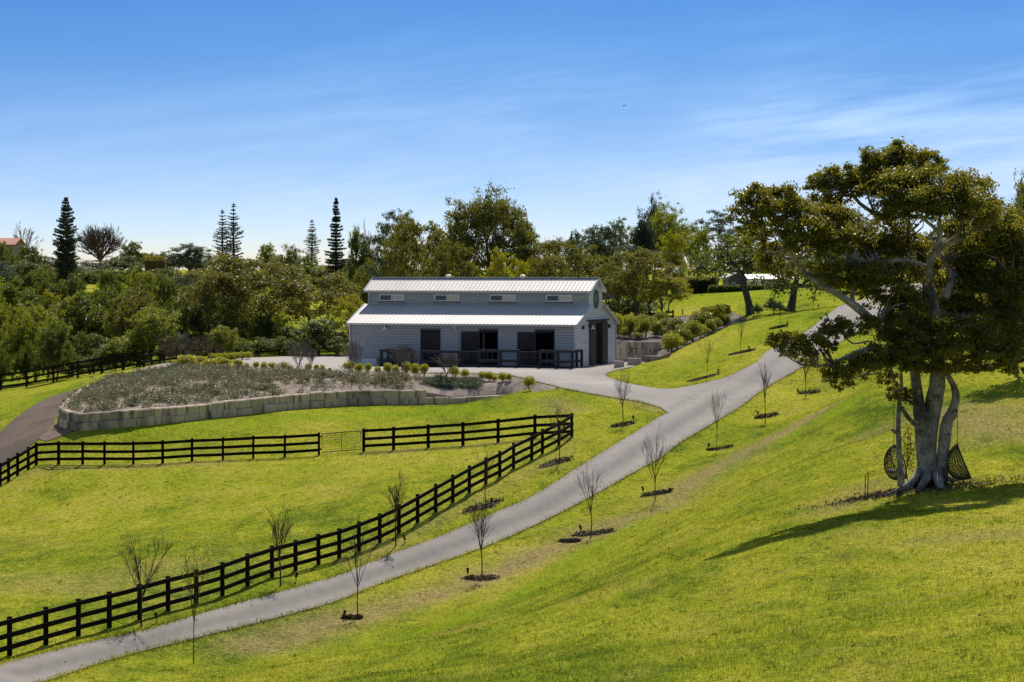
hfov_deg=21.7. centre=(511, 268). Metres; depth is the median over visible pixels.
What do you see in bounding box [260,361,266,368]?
box shrub
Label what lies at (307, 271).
leafy tree
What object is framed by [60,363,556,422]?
garden soil
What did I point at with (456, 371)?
box shrub
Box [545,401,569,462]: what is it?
young tree
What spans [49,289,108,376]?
dense tree
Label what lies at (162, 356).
bush
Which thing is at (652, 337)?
garden bank
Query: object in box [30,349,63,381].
bush
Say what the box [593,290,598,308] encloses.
oval window
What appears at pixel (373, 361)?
feed box
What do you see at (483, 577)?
mulch ring
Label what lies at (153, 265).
clipped hedge
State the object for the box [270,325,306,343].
dense tree
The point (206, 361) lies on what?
golden bush
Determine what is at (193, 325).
dense tree
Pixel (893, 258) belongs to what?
dense tree
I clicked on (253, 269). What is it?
dense tree
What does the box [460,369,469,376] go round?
box shrub
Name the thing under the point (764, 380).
young tree
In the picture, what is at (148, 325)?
dense tree
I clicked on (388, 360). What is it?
timber yard fence
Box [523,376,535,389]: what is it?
box shrub
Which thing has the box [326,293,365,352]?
acacia tree
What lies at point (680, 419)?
driveway
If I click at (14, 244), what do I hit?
house
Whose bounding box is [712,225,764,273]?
dense tree
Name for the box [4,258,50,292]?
dense tree
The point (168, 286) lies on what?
leafy tree
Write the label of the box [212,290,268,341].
dense tree
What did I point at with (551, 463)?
mulch ring
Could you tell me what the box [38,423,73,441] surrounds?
garden edge
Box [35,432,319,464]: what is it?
paddock fence
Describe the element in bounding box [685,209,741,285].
gum tree
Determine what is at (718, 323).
bank shrub
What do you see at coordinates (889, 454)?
hanging chair
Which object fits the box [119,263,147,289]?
leafy tree
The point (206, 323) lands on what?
dense tree
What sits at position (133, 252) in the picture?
dense tree
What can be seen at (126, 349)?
round tree
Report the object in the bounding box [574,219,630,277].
leafy tree
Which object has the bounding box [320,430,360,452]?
farm gate
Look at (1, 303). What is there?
leafy tree
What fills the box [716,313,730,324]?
bank bush
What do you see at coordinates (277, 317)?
dense tree
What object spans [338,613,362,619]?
mulch ring
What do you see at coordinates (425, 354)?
stable door
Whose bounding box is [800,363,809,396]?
young tree
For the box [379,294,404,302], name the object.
clerestory window
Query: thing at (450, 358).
bare shrub
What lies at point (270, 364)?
box shrub
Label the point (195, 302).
acacia tree
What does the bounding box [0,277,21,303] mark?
leafy tree
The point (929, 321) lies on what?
fig tree
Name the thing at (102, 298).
leafy tree
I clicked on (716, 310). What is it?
bank bush
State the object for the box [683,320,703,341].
bank bush
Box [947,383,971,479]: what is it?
hanging chair
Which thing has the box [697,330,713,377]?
young tree
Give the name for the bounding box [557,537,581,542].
mulch ring
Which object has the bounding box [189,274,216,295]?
bushy tree
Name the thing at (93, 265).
dense tree
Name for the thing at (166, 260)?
bushy tree
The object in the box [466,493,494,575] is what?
young tree
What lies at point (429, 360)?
timber yard fence
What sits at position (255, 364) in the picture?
box shrub
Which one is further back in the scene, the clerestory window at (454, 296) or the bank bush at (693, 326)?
the clerestory window at (454, 296)
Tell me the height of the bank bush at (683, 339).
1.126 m
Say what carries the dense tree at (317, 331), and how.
on the ground at (520, 480)
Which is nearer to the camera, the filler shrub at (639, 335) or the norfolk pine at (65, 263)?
the filler shrub at (639, 335)
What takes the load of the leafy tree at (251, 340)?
on the ground at (520, 480)
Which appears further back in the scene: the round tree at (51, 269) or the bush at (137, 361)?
the round tree at (51, 269)
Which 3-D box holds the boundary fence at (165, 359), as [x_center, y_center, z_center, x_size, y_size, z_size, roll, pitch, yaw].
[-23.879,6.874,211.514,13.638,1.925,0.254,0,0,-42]
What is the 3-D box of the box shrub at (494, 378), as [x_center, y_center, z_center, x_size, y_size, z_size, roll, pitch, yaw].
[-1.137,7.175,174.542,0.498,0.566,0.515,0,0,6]
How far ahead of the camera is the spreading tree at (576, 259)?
240.49 m
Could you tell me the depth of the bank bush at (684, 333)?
196.79 m
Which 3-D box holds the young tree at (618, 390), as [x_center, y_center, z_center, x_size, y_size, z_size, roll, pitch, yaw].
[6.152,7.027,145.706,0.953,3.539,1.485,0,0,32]
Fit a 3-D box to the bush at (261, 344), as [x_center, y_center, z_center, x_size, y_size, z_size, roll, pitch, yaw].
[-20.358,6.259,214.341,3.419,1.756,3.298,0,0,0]
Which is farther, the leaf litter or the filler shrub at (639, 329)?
the filler shrub at (639, 329)
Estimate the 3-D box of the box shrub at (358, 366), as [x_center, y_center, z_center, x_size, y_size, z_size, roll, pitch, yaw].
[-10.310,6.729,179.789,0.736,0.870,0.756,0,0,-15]
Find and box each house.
[0,238,26,260]
[719,272,746,285]
[744,274,793,284]
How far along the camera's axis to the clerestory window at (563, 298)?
198.97 m
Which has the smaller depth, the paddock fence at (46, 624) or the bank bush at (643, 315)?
the paddock fence at (46, 624)
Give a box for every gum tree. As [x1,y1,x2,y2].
[356,208,420,276]
[377,209,428,276]
[608,217,632,255]
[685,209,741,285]
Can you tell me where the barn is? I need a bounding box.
[346,274,619,366]
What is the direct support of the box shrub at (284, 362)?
on the garden soil
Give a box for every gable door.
[590,321,596,364]
[602,320,607,363]
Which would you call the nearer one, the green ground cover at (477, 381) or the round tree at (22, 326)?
the green ground cover at (477, 381)
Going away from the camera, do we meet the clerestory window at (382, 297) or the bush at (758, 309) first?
the clerestory window at (382, 297)
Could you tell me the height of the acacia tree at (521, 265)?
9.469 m
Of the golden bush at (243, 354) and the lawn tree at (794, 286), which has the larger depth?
the lawn tree at (794, 286)
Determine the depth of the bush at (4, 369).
214.72 m
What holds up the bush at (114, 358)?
on the ground at (520, 480)
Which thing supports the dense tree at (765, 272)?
on the ground at (520, 480)
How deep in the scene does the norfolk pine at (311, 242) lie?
399.82 m
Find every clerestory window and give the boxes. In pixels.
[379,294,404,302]
[397,294,419,299]
[433,294,459,302]
[450,294,470,299]
[489,295,515,302]
[505,296,514,300]
[546,295,571,302]
[561,296,585,300]
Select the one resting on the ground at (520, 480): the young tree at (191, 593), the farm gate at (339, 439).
the young tree at (191, 593)
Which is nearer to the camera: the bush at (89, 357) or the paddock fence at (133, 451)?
the paddock fence at (133, 451)
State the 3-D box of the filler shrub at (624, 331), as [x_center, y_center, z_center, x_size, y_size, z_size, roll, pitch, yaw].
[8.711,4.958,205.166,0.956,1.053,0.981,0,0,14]
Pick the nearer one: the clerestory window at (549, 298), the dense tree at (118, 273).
the clerestory window at (549, 298)
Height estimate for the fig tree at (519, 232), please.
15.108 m
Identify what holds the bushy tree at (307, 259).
on the ground at (520, 480)
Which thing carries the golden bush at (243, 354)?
on the ground at (520, 480)
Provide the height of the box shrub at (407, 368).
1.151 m
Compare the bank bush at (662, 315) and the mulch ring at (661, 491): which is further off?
the bank bush at (662, 315)
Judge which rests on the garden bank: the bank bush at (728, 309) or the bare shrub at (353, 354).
the bank bush at (728, 309)
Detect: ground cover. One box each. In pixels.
[59,361,471,412]
[115,363,483,387]
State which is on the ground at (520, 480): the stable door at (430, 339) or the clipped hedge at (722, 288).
the clipped hedge at (722, 288)
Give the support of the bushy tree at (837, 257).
on the ground at (520, 480)
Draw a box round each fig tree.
[433,177,544,276]
[631,196,696,292]
[723,136,1023,492]
[833,203,884,263]
[926,229,957,253]
[973,170,1023,373]
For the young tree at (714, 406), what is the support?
on the ground at (520, 480)
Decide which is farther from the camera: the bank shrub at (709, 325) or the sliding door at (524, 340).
the bank shrub at (709, 325)
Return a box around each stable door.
[422,331,438,348]
[422,349,438,364]
[483,333,484,364]
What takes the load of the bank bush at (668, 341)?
on the garden bank
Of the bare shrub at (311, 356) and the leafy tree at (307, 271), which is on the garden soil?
the bare shrub at (311, 356)
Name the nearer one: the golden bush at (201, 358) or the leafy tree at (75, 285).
the golden bush at (201, 358)
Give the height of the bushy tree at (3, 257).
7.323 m
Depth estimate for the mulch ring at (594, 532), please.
117.88 m
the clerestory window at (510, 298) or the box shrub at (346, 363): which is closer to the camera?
the box shrub at (346, 363)
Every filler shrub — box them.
[616,326,622,336]
[620,327,629,338]
[631,332,643,338]
[633,326,643,333]
[721,316,730,324]
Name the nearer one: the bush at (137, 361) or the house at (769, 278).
the bush at (137, 361)
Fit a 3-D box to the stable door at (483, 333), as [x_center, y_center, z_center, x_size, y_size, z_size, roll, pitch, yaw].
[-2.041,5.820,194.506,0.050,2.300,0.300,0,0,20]
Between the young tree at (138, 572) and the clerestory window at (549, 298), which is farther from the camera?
the clerestory window at (549, 298)
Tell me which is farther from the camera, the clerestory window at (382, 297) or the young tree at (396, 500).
the clerestory window at (382, 297)
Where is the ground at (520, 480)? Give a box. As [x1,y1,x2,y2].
[0,270,1023,681]
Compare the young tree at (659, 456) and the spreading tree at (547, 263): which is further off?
the spreading tree at (547, 263)
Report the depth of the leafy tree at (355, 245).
299.45 m
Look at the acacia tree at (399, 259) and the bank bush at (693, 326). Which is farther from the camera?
the acacia tree at (399, 259)
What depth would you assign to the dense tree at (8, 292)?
281.25 m
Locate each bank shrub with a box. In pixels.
[615,314,623,335]
[622,315,629,325]
[626,318,636,336]
[633,317,643,327]
[638,318,651,336]
[646,316,658,324]
[650,320,663,336]
[659,317,667,327]
[698,324,708,338]
[704,319,716,332]
[711,317,722,329]
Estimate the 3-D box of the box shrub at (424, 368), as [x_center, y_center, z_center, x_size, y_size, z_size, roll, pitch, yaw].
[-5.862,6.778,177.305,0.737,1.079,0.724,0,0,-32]
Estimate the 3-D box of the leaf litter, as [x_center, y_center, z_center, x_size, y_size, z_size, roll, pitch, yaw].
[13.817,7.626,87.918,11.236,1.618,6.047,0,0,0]
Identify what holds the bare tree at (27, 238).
on the ground at (520, 480)
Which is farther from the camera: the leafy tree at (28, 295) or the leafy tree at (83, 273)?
the leafy tree at (83, 273)
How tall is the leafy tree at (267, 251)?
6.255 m
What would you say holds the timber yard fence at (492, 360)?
on the driveway
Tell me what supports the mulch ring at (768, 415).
on the ground at (520, 480)
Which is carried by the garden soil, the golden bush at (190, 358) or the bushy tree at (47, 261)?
the golden bush at (190, 358)
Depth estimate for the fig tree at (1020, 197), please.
127.76 m
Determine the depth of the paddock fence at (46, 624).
105.13 m
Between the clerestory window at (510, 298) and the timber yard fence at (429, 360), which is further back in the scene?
the clerestory window at (510, 298)
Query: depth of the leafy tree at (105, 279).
295.07 m
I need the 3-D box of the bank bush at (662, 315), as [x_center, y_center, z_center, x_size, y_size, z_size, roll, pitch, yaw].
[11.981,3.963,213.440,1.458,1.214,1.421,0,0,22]
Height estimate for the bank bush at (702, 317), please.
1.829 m
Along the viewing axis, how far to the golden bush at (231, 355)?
204.51 m
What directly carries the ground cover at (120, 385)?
on the garden soil
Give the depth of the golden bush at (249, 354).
206.25 m
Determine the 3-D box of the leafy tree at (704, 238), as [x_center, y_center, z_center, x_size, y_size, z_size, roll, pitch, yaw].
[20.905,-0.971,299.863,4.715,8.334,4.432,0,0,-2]
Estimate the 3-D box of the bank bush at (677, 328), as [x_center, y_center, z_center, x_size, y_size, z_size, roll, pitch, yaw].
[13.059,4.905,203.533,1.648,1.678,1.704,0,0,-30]
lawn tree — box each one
[671,230,773,314]
[748,250,849,311]
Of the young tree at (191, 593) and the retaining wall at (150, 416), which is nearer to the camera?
the young tree at (191, 593)
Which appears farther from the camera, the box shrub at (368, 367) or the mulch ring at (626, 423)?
the box shrub at (368, 367)
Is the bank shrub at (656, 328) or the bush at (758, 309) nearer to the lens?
the bank shrub at (656, 328)
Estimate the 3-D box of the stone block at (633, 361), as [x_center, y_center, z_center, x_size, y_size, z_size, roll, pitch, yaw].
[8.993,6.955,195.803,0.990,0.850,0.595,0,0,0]
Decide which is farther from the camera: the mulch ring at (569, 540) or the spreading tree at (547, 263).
the spreading tree at (547, 263)
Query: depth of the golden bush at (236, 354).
205.13 m
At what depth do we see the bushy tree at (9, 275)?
344.09 m
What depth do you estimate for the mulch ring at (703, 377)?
166.81 m
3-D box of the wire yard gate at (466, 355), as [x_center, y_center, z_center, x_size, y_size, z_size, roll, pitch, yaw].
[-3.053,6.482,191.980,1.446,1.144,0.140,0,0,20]
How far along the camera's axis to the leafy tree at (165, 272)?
342.13 m
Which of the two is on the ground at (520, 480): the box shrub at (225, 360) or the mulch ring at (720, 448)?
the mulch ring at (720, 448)
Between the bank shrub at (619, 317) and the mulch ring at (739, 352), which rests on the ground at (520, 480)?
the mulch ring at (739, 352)
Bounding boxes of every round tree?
[0,303,49,381]
[41,288,85,358]
[43,263,58,288]
[99,336,154,369]
[102,283,166,366]
[174,267,204,285]
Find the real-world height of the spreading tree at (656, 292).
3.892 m
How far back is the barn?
196.67 m
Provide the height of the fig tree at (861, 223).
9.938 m
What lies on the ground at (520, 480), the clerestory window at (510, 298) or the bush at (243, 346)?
the bush at (243, 346)
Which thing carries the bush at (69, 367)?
on the ground at (520, 480)
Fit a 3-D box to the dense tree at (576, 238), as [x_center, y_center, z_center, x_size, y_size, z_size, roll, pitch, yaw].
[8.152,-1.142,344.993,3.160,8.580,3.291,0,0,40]
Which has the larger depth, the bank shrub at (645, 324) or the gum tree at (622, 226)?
the gum tree at (622, 226)
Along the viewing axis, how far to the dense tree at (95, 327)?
235.50 m
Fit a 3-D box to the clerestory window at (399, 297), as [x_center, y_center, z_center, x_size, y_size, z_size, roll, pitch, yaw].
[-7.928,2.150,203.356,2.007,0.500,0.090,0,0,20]
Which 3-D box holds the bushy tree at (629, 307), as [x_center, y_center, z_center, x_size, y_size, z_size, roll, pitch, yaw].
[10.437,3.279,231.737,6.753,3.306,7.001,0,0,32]
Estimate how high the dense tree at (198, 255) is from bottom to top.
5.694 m
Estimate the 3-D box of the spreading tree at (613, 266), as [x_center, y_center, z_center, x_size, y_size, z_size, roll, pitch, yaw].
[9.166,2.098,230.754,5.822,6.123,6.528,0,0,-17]
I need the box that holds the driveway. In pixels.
[0,283,921,681]
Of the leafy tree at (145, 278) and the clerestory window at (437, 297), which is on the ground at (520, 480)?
the leafy tree at (145, 278)
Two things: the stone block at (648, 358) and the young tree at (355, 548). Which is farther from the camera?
the stone block at (648, 358)
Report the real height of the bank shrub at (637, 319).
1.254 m
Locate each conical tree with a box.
[628,206,667,280]
[637,192,662,269]
[1011,168,1023,213]
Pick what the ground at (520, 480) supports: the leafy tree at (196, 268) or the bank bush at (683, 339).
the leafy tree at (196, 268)
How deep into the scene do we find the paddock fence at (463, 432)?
144.06 m
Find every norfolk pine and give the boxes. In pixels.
[50,197,81,290]
[212,210,230,267]
[223,202,243,273]
[303,220,320,272]
[320,197,348,306]
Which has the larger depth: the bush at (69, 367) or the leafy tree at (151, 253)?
the leafy tree at (151, 253)
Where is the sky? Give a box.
[0,0,1023,269]
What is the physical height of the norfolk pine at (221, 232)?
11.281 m
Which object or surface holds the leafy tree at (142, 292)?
on the ground at (520, 480)
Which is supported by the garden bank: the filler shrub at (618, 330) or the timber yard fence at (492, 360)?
the filler shrub at (618, 330)
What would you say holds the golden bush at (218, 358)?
on the garden soil
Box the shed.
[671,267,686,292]
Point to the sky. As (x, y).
(152, 118)
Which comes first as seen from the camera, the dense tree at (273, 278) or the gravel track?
the gravel track
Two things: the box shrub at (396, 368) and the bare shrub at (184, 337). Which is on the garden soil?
the box shrub at (396, 368)
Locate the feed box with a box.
[361,358,378,365]
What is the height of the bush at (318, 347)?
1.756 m
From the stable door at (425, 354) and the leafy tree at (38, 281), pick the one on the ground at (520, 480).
the leafy tree at (38, 281)
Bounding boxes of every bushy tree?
[0,241,20,284]
[0,260,23,284]
[41,255,54,272]
[143,250,186,274]
[159,274,198,307]
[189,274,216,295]
[263,244,305,268]
[293,253,318,272]
[346,257,380,333]
[357,246,400,295]
[602,289,667,316]
[814,254,853,275]
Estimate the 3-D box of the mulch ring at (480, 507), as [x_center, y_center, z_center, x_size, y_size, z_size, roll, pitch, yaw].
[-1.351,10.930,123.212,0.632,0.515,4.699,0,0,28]
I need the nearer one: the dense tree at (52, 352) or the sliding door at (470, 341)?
the sliding door at (470, 341)
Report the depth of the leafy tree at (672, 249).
284.35 m
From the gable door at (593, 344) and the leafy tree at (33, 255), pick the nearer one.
the gable door at (593, 344)
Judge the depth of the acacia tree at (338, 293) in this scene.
224.83 m
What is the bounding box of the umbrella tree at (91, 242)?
[76,223,130,269]
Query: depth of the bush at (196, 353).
213.54 m
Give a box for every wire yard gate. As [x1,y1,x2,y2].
[460,351,477,366]
[519,351,538,367]
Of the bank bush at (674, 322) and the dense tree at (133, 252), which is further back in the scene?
the dense tree at (133, 252)
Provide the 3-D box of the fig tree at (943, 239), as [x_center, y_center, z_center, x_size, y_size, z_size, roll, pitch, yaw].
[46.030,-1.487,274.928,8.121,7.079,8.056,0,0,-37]
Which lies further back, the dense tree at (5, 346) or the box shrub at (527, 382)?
the dense tree at (5, 346)
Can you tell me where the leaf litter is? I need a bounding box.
[757,473,1023,520]
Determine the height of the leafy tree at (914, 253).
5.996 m
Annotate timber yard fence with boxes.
[379,348,412,366]
[420,349,470,367]
[478,348,528,367]
[538,349,582,367]
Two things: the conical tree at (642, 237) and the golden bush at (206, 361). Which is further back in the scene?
the conical tree at (642, 237)
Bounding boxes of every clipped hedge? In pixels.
[144,255,166,276]
[685,276,717,293]
[707,283,816,292]
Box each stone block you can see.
[614,361,623,367]
[628,358,640,364]
[645,355,660,361]
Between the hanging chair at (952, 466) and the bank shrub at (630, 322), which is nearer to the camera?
the hanging chair at (952, 466)
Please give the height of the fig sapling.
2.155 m
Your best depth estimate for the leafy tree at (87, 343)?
215.56 m
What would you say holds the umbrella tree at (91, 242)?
on the ground at (520, 480)
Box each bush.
[0,348,19,388]
[10,339,39,380]
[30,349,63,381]
[49,347,86,377]
[74,348,118,373]
[97,343,131,370]
[126,348,150,366]
[146,345,176,362]
[172,340,217,356]
[174,354,198,364]
[195,356,207,364]
[200,358,220,365]
[213,356,224,366]
[225,337,256,353]
[227,352,235,358]
[233,352,241,360]
[238,352,247,359]
[244,351,252,358]
[247,336,279,355]
[266,335,299,354]
[295,336,325,353]
[322,336,348,355]
[634,314,648,317]
[653,311,670,320]
[661,332,682,352]
[666,317,684,330]
[671,336,685,348]
[672,323,687,335]
[675,328,693,344]
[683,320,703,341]
[689,310,715,324]
[699,305,728,318]
[714,303,732,315]
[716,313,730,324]
[751,303,763,313]
[762,297,781,312]
[778,305,789,311]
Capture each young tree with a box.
[115,519,173,626]
[180,546,211,663]
[265,502,295,586]
[340,512,380,614]
[382,467,407,545]
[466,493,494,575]
[473,439,496,504]
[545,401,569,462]
[573,458,602,537]
[614,367,632,426]
[641,421,669,500]
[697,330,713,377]
[711,391,725,451]
[737,308,747,347]
[758,361,771,423]
[776,296,783,316]
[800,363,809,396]
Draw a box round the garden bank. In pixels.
[616,313,745,365]
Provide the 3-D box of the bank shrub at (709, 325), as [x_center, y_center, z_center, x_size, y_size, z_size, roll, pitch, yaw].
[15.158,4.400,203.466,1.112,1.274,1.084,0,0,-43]
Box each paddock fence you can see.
[0,413,573,655]
[0,442,37,485]
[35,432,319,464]
[362,414,570,451]
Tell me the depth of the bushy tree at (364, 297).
269.74 m
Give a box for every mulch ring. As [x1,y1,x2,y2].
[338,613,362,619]
[460,497,504,513]
[460,574,499,580]
[537,455,574,468]
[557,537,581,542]
[570,527,616,536]
[609,421,635,427]
[640,488,672,496]
[687,372,718,381]
[706,444,733,450]
[728,348,755,355]
[754,412,778,418]
[769,324,786,328]
[796,389,820,393]
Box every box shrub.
[218,358,231,365]
[233,359,243,364]
[252,362,259,367]
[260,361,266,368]
[267,362,275,368]
[280,361,287,369]
[342,360,355,372]
[354,363,363,372]
[363,363,371,371]
[374,365,380,372]
[383,362,391,371]
[391,364,399,372]
[402,362,410,372]
[410,363,420,374]
[419,364,428,376]
[448,366,460,374]
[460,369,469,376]
[477,371,484,378]
[484,371,493,380]
[491,374,497,381]
[496,372,506,381]
[505,373,512,380]
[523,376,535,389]
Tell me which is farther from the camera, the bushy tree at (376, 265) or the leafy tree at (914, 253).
the bushy tree at (376, 265)
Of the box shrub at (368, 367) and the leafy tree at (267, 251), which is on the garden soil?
the box shrub at (368, 367)
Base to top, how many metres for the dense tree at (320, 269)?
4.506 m
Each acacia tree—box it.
[170,269,260,341]
[187,249,312,341]
[278,268,364,326]
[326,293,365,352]
[377,210,463,296]
[414,235,484,276]
[484,244,531,276]
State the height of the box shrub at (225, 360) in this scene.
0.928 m
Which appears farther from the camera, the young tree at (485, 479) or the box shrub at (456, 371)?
the box shrub at (456, 371)
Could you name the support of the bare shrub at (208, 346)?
on the ground at (520, 480)
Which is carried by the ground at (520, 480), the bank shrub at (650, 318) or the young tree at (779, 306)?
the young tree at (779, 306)
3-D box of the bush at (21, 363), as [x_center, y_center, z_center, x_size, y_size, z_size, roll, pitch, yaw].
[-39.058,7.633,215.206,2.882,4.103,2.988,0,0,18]
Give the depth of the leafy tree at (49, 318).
227.38 m
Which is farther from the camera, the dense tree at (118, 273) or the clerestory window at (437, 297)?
the dense tree at (118, 273)
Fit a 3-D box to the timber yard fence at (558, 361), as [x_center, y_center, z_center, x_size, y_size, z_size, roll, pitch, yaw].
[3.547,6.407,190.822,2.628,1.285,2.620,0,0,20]
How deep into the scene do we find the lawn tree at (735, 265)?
212.80 m
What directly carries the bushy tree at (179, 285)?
on the ground at (520, 480)
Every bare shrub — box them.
[153,333,183,362]
[168,330,198,357]
[185,337,210,355]
[199,334,224,358]
[284,341,310,368]
[303,345,317,366]
[343,341,364,367]
[389,344,418,370]
[431,348,460,375]
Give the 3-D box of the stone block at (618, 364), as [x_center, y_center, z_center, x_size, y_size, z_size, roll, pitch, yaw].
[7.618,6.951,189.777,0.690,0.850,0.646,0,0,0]
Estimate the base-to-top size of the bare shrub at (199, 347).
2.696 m
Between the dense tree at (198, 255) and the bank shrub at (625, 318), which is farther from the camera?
the dense tree at (198, 255)
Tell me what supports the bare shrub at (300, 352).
on the garden soil
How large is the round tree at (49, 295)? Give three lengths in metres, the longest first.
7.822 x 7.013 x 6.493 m
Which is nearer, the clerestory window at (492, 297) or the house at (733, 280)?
the clerestory window at (492, 297)
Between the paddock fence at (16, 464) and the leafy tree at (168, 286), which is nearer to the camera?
the paddock fence at (16, 464)
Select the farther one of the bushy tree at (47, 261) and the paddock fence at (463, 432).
the bushy tree at (47, 261)
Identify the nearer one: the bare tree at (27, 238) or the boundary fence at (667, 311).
the boundary fence at (667, 311)
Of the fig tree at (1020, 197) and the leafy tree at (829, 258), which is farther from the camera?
the leafy tree at (829, 258)
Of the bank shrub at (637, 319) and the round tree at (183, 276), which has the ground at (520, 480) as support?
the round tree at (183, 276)
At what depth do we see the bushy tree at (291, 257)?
379.33 m
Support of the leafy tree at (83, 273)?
on the ground at (520, 480)
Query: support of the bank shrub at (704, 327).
on the garden bank
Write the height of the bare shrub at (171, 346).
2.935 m
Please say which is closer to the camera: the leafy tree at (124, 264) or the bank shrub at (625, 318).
the bank shrub at (625, 318)
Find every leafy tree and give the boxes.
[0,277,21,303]
[0,285,58,352]
[0,295,9,320]
[0,299,72,380]
[0,302,11,358]
[15,244,45,271]
[15,264,70,311]
[51,272,87,303]
[54,264,102,290]
[64,330,109,374]
[75,282,123,367]
[94,266,125,313]
[101,254,143,270]
[114,279,149,340]
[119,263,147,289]
[119,266,159,301]
[141,252,156,268]
[144,267,189,289]
[145,271,182,358]
[180,258,215,270]
[209,292,253,351]
[243,258,260,271]
[255,242,277,273]
[279,263,317,287]
[338,224,374,286]
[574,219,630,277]
[653,228,691,277]
[682,224,718,293]
[794,251,845,277]
[891,230,951,283]
[935,249,989,305]
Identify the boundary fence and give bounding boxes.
[0,349,144,390]
[139,344,280,366]
[624,310,673,317]
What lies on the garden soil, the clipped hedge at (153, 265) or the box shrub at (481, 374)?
the box shrub at (481, 374)
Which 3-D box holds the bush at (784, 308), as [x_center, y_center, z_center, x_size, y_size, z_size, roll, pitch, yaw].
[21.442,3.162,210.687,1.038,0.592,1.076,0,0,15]
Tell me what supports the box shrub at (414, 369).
on the garden soil
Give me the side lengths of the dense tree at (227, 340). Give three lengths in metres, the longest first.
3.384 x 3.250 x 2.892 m
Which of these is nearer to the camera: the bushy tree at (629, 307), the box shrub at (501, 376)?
the box shrub at (501, 376)
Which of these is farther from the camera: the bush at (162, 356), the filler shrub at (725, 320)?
the bush at (162, 356)
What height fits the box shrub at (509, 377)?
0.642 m
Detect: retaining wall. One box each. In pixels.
[57,385,500,431]
[616,342,663,359]
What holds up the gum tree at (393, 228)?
on the ground at (520, 480)
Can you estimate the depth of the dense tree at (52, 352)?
209.55 m
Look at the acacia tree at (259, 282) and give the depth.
222.64 m
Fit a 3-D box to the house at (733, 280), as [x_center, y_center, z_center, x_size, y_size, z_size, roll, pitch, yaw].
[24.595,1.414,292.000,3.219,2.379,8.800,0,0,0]
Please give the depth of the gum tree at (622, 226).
339.73 m
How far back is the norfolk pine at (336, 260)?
319.67 m
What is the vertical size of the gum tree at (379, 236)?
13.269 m
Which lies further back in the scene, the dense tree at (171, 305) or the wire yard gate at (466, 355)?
the dense tree at (171, 305)
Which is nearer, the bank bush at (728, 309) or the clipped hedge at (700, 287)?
the bank bush at (728, 309)
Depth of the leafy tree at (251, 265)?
437.62 m
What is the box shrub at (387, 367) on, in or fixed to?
on the garden soil
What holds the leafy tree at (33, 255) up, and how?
on the ground at (520, 480)
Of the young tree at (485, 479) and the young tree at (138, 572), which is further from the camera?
the young tree at (485, 479)
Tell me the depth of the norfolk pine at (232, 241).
379.70 m
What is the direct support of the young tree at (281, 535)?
on the ground at (520, 480)
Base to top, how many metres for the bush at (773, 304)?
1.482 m
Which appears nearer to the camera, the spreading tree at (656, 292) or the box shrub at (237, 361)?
the box shrub at (237, 361)
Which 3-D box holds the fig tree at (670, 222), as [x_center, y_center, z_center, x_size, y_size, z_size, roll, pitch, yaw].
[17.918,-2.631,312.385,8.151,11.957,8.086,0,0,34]
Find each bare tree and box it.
[13,220,41,252]
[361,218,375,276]
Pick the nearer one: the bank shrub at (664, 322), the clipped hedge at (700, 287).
the bank shrub at (664, 322)
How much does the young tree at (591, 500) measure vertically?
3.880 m
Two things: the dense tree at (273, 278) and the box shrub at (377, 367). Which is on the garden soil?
the box shrub at (377, 367)
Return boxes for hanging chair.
[883,445,906,479]
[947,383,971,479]
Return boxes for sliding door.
[461,333,478,365]
[517,333,534,364]
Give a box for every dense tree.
[0,275,35,317]
[0,324,12,364]
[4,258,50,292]
[33,320,79,381]
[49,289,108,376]
[72,309,125,371]
[80,259,117,270]
[85,268,127,288]
[118,240,146,264]
[118,304,195,364]
[160,294,192,356]
[163,242,215,270]
[168,305,212,345]
[193,304,235,341]
[202,325,246,352]
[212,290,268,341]
[234,267,266,292]
[237,294,293,338]
[243,314,281,349]
[265,266,282,290]
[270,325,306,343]
[287,317,348,354]
[305,264,346,296]
[564,230,583,274]
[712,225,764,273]
[750,237,809,273]
[881,228,927,283]
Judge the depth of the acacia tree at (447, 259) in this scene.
230.95 m
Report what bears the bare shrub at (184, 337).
on the ground at (520, 480)
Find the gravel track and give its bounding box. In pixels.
[0,390,74,468]
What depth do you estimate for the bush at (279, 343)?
214.31 m
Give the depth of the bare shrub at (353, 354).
178.96 m
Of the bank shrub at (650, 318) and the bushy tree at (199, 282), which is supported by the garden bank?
the bank shrub at (650, 318)
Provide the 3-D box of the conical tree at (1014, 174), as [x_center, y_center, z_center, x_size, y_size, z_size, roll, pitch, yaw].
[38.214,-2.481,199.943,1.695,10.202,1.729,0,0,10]
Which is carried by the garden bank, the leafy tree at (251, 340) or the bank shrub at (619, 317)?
the bank shrub at (619, 317)
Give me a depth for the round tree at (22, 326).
219.72 m
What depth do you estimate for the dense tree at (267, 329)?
220.66 m
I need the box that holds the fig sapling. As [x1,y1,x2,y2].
[901,423,916,480]
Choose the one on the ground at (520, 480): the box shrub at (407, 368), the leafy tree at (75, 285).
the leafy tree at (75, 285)
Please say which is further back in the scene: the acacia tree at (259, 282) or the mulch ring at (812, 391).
the acacia tree at (259, 282)
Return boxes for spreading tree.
[508,236,609,299]
[517,251,574,299]
[591,261,649,315]
[600,246,690,316]
[632,274,701,310]
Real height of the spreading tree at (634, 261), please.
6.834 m

